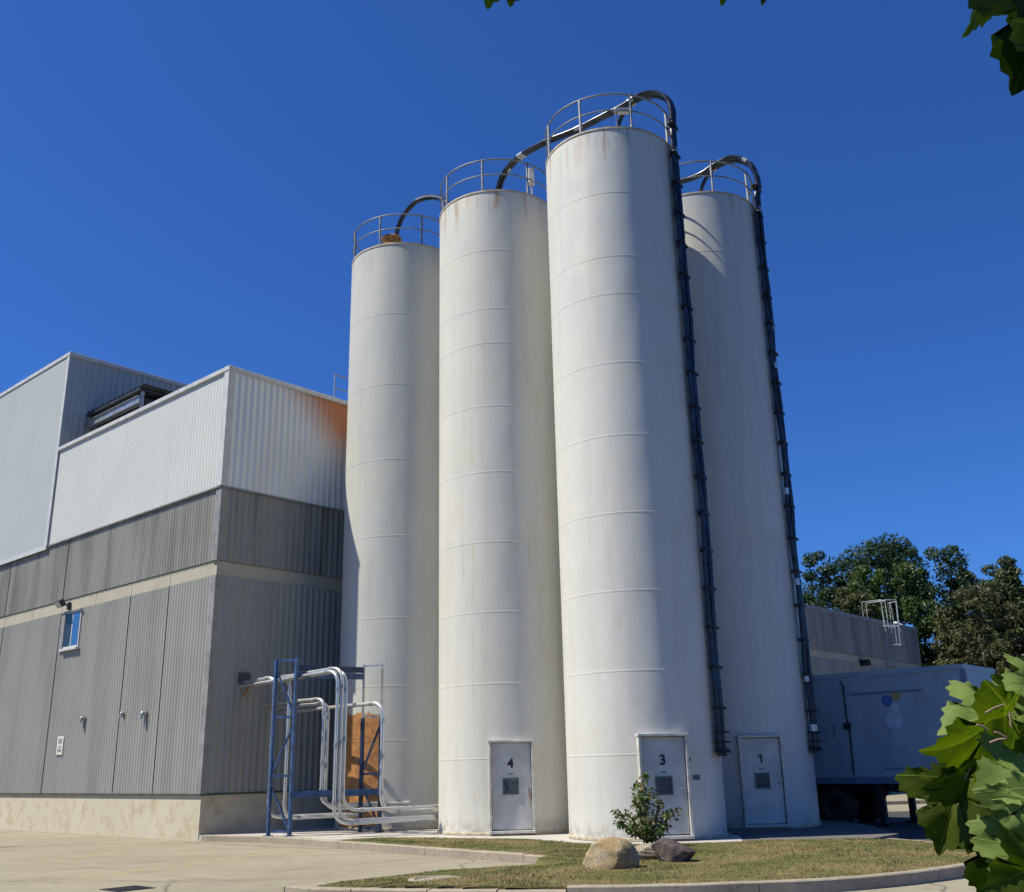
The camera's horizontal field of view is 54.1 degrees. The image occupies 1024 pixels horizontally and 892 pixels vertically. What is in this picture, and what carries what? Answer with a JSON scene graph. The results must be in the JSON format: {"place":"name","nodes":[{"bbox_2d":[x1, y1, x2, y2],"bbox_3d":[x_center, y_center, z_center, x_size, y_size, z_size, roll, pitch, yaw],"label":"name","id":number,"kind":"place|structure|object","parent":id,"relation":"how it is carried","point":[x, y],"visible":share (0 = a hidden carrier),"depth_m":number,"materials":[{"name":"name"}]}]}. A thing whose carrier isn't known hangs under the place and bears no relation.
{"place":"outdoors","nodes":[
{"label":"outdoors","id":0,"kind":"place"},
{"bbox_2d":[199,826,741,843],"bbox_3d":[7.268,12.436,33.728,14.218,0.248,31.262,-16,-23,40],"label":"concrete pad","id":1,"kind":"object","parent":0,"point":[327,832],"visible":0.22,"depth_m":25.51,"materials":[{"name":"grey concrete"}]},
{"bbox_2d":[264,658,383,836],"bbox_3d":[-4.989,8.077,27.122,3.150,4.532,0.681,5,-19,-20],"label":"pipe rack","id":2,"kind":"object","parent":1,"relation":"on","point":[351,673],"visible":0.94,"depth_m":26.95,"materials":[{"name":"blue metal"}]},
{"bbox_2d":[264,697,409,806],"bbox_3d":[-5.240,8.542,28.041,4.610,2.914,1.418,-6,-18,14],"label":"transfer pipe","id":3,"kind":"object","parent":2,"relation":"attached to","point":[322,760],"visible":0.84,"depth_m":27.47,"materials":[{"name":"metal"}]},
{"bbox_2d":[238,669,437,825],"bbox_3d":[-5.085,8.047,26.832,6.431,3.882,2.192,-6,-18,14],"label":"transfer pipe","id":4,"kind":"object","parent":2,"relation":"on","point":[336,817],"visible":0.94,"depth_m":25.83,"materials":[{"name":"metal"}]},
{"bbox_2d":[242,667,437,821],"bbox_3d":[-5.053,8.000,26.930,6.371,3.898,2.153,-6,-18,15],"label":"transfer pipe","id":5,"kind":"object","parent":2,"relation":"on","point":[338,801],"visible":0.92,"depth_m":25.79,"materials":[{"name":"metal"}]},
{"bbox_2d":[246,670,437,811],"bbox_3d":[-5.021,7.943,27.036,6.311,3.581,2.102,-6,-18,15],"label":"transfer pipe","id":6,"kind":"object","parent":2,"relation":"on","point":[344,739],"visible":0.84,"depth_m":25.91,"materials":[{"name":"metal"}]},
{"bbox_2d":[333,213,439,830],"bbox_3d":[-3.501,1.995,32.062,3.720,19.236,3.720,-1,-18,0],"label":"silo","id":7,"kind":"object","parent":1,"relation":"on","point":[390,599],"visible":0.77,"depth_m":30.29,"materials":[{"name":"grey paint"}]},
{"bbox_2d":[437,158,568,835],"bbox_3d":[-0.283,0.982,29.097,3.720,19.236,3.857,-1,-18,0],"label":"silo","id":8,"kind":"object","parent":1,"relation":"on","point":[502,759],"visible":0.85,"depth_m":27.17,"materials":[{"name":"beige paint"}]},
{"bbox_2d":[394,194,449,234],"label":"pipe","id":9,"kind":"object","parent":8,"relation":"attached to","point":[411,205],"visible":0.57,"depth_m":34.86,"materials":[{"name":"grey metal"}]},
{"bbox_2d":[491,743,531,829],"bbox_3d":[-0.021,8.409,24.825,1.006,2.034,0.116,0,-18,-4],"label":"door","id":10,"kind":"structure","parent":8,"relation":"in","point":[511,762],"depth_m":24.83,"materials":[{"name":"paint"}]},
{"bbox_2d":[545,93,728,841],"bbox_3d":[2.977,-0.076,26.266,3.720,19.400,3.877,-1,-18,0],"label":"silo","id":11,"kind":"object","parent":1,"relation":"on","point":[638,693],"visible":0.91,"depth_m":24.37,"materials":[{"name":"white paint"}]},
{"bbox_2d":[495,90,730,755],"bbox_3d":[2.098,-1.006,27.496,6.552,18.318,0.709,-14,-22,34],"label":"pipe","id":12,"kind":"object","parent":11,"relation":"attached to","point":[715,667],"visible":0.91,"depth_m":25.71,"materials":[{"name":"metal"}]},
{"bbox_2d":[641,736,689,834],"bbox_3d":[3.358,7.433,21.988,0.976,2.034,0.116,1,-18,-6],"label":"door","id":13,"kind":"structure","parent":11,"relation":"in","point":[664,757],"depth_m":22.06,"materials":[{"name":"paint"}]},
{"bbox_2d":[679,160,821,829],"bbox_3d":[6.082,0.950,29.419,3.720,19.236,3.841,-1,-18,0],"label":"silo","id":14,"kind":"object","parent":1,"relation":"on","point":[769,777],"visible":0.58,"depth_m":27.33,"materials":[{"name":"paint"}]},
{"bbox_2d":[680,155,822,753],"bbox_3d":[4.969,-0.304,29.942,6.290,18.295,1.398,-5,-18,12],"label":"pipe","id":15,"kind":"object","parent":14,"relation":"attached to","point":[789,507],"visible":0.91,"depth_m":28.81,"materials":[{"name":"metal"}]},
{"bbox_2d":[740,738,785,823],"bbox_3d":[6.283,8.380,25.150,1.003,2.034,0.121,-1,-18,0],"label":"door","id":16,"kind":"structure","parent":14,"relation":"in","point":[763,783],"depth_m":25.14,"materials":[{"name":"paint"}]},
{"bbox_2d":[0,792,975,891],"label":"parking lot","id":17,"kind":"structure","parent":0,"point":[21,852],"depth_m":19.88,"materials":[{"name":"concrete"}]},
{"bbox_2d":[99,885,154,891],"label":"drain cover","id":18,"kind":"object","parent":17,"relation":"on","point":[126,888],"visible":1,"depth_m":16.13,"materials":[{"name":"grey metal"}]},
{"bbox_2d":[201,835,544,863],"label":"kerb","id":19,"kind":"structure","parent":17,"relation":"on","point":[514,857],"depth_m":22.17,"materials":[{"name":"concrete"}]},
{"bbox_2d":[282,884,566,891],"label":"kerb","id":20,"kind":"structure","parent":17,"relation":"on","point":[296,888],"depth_m":14.26,"materials":[{"name":"concrete"}]},
{"bbox_2d":[567,838,965,891],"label":"kerb","id":21,"kind":"structure","parent":17,"relation":"on","point":[893,879],"depth_m":13.94,"materials":[{"name":"concrete"}]},
{"bbox_2d":[808,664,997,826],"bbox_3d":[8.173,9.332,30.740,12.544,4.107,2.620,-16,-23,40],"label":"semi trailer","id":22,"kind":"object","parent":17,"relation":"on","point":[878,729],"visible":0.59,"depth_m":27.77,"materials":[{"name":"paint"}]},
{"bbox_2d":[887,800,926,804],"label":"kerb","id":23,"kind":"structure","parent":17,"relation":"on","point":[898,802],"depth_m":39.89,"materials":[{"name":"concrete"}]},
{"bbox_2d":[0,0,1023,646],"label":"sky","id":24,"kind":"structure","parent":0,"point":[186,186],"materials":[{"name":"blue"}]},
{"bbox_2d":[357,839,932,889],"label":"lawn edge soil","id":25,"kind":"structure","parent":0,"point":[460,887],"depth_m":14.16,"materials":[{"name":"brown soil"}]},
{"bbox_2d":[318,836,975,887],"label":"grass","id":26,"kind":"structure","parent":0,"point":[587,846],"depth_m":16.92,"materials":[{"name":"green plant"}]},
{"bbox_2d":[408,875,461,881],"bbox_3d":[-1.175,6.702,15.384,0.840,0.135,0.840,-1,-18,0],"label":"manhole","id":27,"kind":"object","parent":26,"relation":"on","point":[420,878],"visible":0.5,"depth_m":15.57,"materials":[{"name":"concrete"}]},
{"bbox_2d":[582,837,639,869],"bbox_3d":[1.659,6.728,16.442,0.940,0.604,0.756,12,-22,-35],"label":"boulder","id":28,"kind":"object","parent":26,"relation":"on","point":[610,853],"visible":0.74,"depth_m":16.21,"materials":[{"name":"beige stone"}]},
{"bbox_2d":[610,772,682,843],"bbox_3d":[2.707,7.364,20.311,1.494,1.467,0.858,-1,-18,0],"label":"sapling","id":29,"kind":"object","parent":26,"relation":"on","point":[646,834],"visible":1,"depth_m":20.23,"materials":[{"name":"green plant"}]},
{"bbox_2d":[635,843,657,859],"bbox_3d":[2.399,7.253,17.865,0.820,0.323,0.603,-1,-18,0],"label":"boulder","id":30,"kind":"object","parent":26,"relation":"on","point":[645,851],"visible":0.3,"depth_m":17.64,"materials":[{"name":"beige stone"}]},
{"bbox_2d":[651,838,694,861],"bbox_3d":[2.792,7.049,17.428,0.702,0.462,0.552,-16,-23,38],"label":"boulder","id":31,"kind":"object","parent":26,"relation":"on","point":[667,849],"visible":0.78,"depth_m":17.24,"materials":[{"name":"grey stone"}]},
{"bbox_2d":[727,818,898,840],"bbox_3d":[7.032,10.716,28.313,4.390,0.242,15.050,-1,-18,0],"label":"apron","id":32,"kind":"object","parent":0,"point":[833,829],"visible":0.26,"depth_m":23.39,"materials":[{"name":"concrete"}]},
{"bbox_2d":[852,811,931,840],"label":"road","id":33,"kind":"structure","parent":0,"point":[903,828],"depth_m":27.00,"materials":[{"name":"grey asphalt"}]},
{"label":"ground","id":34,"kind":"structure","parent":0,"visible":0},
{"bbox_2d":[0,351,921,840],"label":"factory building","id":35,"kind":"structure","parent":34,"relation":"on","point":[180,547],"depth_m":32.13,"materials":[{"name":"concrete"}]},
{"bbox_2d":[56,736,63,754],"bbox_3d":[-15.131,10.027,33.573,0.460,0.600,0.014,-16,-23,40],"label":"wall sign","id":36,"kind":"object","parent":35,"relation":"attached to","point":[60,741],"visible":1,"depth_m":33.56,"materials":[{"name":"white plastic"}]},
{"bbox_2d":[54,598,70,609],"bbox_3d":[-15.765,5.559,35.235,0.420,0.346,0.488,-16,-23,40],"label":"wall lamp","id":37,"kind":"object","parent":35,"relation":"attached to","point":[59,603],"visible":1,"depth_m":35.10,"materials":[{"name":"grey metal"}]},
{"bbox_2d":[58,608,82,651],"bbox_3d":[-15.351,6.406,34.828,1.520,1.390,0.150,-16,-23,40],"label":"window","id":38,"kind":"structure","parent":35,"relation":"in","point":[71,621],"depth_m":34.80,"materials":[{"name":"blue glass"}]},
{"bbox_2d":[79,716,85,728],"bbox_3d":[-14.024,9.024,32.746,0.156,0.390,0.200,-9,-19,24],"label":"vent hood","id":39,"kind":"object","parent":35,"relation":"attached to","point":[82,719],"visible":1,"depth_m":32.75,"materials":[{"name":"metal"}]},
{"bbox_2d":[85,384,172,429],"bbox_3d":[-14.027,-0.455,39.227,4.460,2.080,3.460,-16,-23,40],"label":"roof shelter","id":40,"kind":"object","parent":35,"relation":"on","point":[125,404],"visible":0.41,"depth_m":37.89,"materials":[{"name":"metal"}]},
{"bbox_2d":[139,711,146,725],"bbox_3d":[-11.108,8.198,30.209,0.173,0.432,0.224,-10,-20,25],"label":"vent hood","id":41,"kind":"object","parent":35,"relation":"attached to","point":[143,714],"visible":1,"depth_m":30.21,"materials":[{"name":"metal"}]},
{"bbox_2d":[238,672,250,695],"bbox_3d":[-7.641,6.891,29.051,0.450,0.675,0.380,-16,-23,40],"label":"pipe sleeve","id":42,"kind":"object","parent":35,"relation":"attached to","point":[243,676],"visible":0.8,"depth_m":29.17,"materials":[{"name":"metal"}]},
{"bbox_2d":[241,676,352,818],"bbox_3d":[-5.707,8.421,28.192,4.288,3.815,1.278,0,-18,-3],"label":"transfer pipe","id":43,"kind":"object","parent":35,"relation":"attached to","point":[265,678],"visible":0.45,"depth_m":27.78,"materials":[{"name":"metal"}]},
{"bbox_2d":[282,682,357,819],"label":"transfer pipe","id":44,"kind":"object","parent":35,"relation":"attached to","point":[284,801],"visible":0.65,"depth_m":27.36,"materials":[{"name":"metal"}]},
{"bbox_2d":[268,702,399,809],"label":"transfer pipe","id":45,"kind":"object","parent":35,"relation":"attached to","point":[326,765],"visible":0.71,"depth_m":27.57,"materials":[{"name":"metal"}]},
{"bbox_2d":[333,374,348,396],"bbox_3d":[-5.060,-1.290,36.863,0.050,1.875,3.750,-16,-23,40],"label":"roof railing","id":46,"kind":"object","parent":35,"relation":"on","point":[335,375],"visible":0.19,"depth_m":35.80,"materials":[{"name":"metal"}]},
{"bbox_2d":[278,701,437,813],"bbox_3d":[-4.646,8.619,27.751,5.749,2.882,1.519,-9,-19,23],"label":"transfer pipe","id":47,"kind":"object","parent":35,"relation":"attached to","point":[381,754],"visible":0.81,"depth_m":26.61,"materials":[{"name":"metal"}]},
{"bbox_2d":[859,659,870,665],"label":"wall lamp","id":48,"kind":"object","parent":35,"relation":"attached to","point":[865,662],"visible":1,"depth_m":60.36,"materials":[{"name":"black metal"}]},
{"bbox_2d":[861,599,901,668],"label":"caged ladder","id":49,"kind":"object","parent":35,"relation":"attached to","point":[889,636],"visible":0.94,"depth_m":63.91,"materials":[{"name":"grey metal"}]},
{"bbox_2d":[484,0,1023,891],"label":"maple tree","id":50,"kind":"object","parent":34,"relation":"on","point":[968,788],"visible":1,"depth_m":1.57,"materials":[{"name":"green plant"}]},
{"bbox_2d":[796,550,864,611],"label":"tree","id":51,"kind":"object","parent":34,"relation":"on","point":[827,596],"visible":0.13,"depth_m":83.48,"materials":[{"name":"green plant"}]},
{"bbox_2d":[831,586,883,620],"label":"tree","id":52,"kind":"object","parent":34,"relation":"on","point":[872,611],"visible":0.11,"depth_m":75.26,"materials":[{"name":"green plant"}]},
{"bbox_2d":[844,562,940,666],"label":"tree","id":53,"kind":"object","parent":34,"relation":"on","point":[926,625],"visible":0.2,"depth_m":78.09,"materials":[{"name":"green plant"}]},
{"label":"verge","id":54,"kind":"structure","parent":0,"visible":0},
{"bbox_2d":[811,532,976,665],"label":"tree","id":55,"kind":"object","parent":54,"relation":"on","point":[882,549],"visible":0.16,"depth_m":84.62,"materials":[{"name":"green plant"}]},
{"bbox_2d":[865,545,1012,672],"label":"tree","id":56,"kind":"object","parent":54,"relation":"on","point":[946,559],"visible":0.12,"depth_m":84.66,"materials":[{"name":"green plant"}]},
{"bbox_2d":[923,564,1023,673],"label":"tree","id":57,"kind":"object","parent":54,"relation":"on","point":[952,585],"visible":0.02,"depth_m":86.33,"materials":[{"name":"green plant"}]},
{"bbox_2d":[928,582,1023,673],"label":"tree","id":58,"kind":"object","parent":54,"relation":"on","point":[962,638],"visible":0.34,"depth_m":71.28,"materials":[{"name":"green plant"}]},
{"bbox_2d":[981,555,1023,673],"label":"tree","id":59,"kind":"object","parent":54,"relation":"on","point":[1005,582],"visible":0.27,"depth_m":79.30,"materials":[{"name":"green plant"}]},
{"bbox_2d":[991,617,1023,672],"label":"tree","id":60,"kind":"object","parent":54,"relation":"on","point":[1021,623],"visible":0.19,"depth_m":71.04,"materials":[{"name":"green plant"}]}
]}

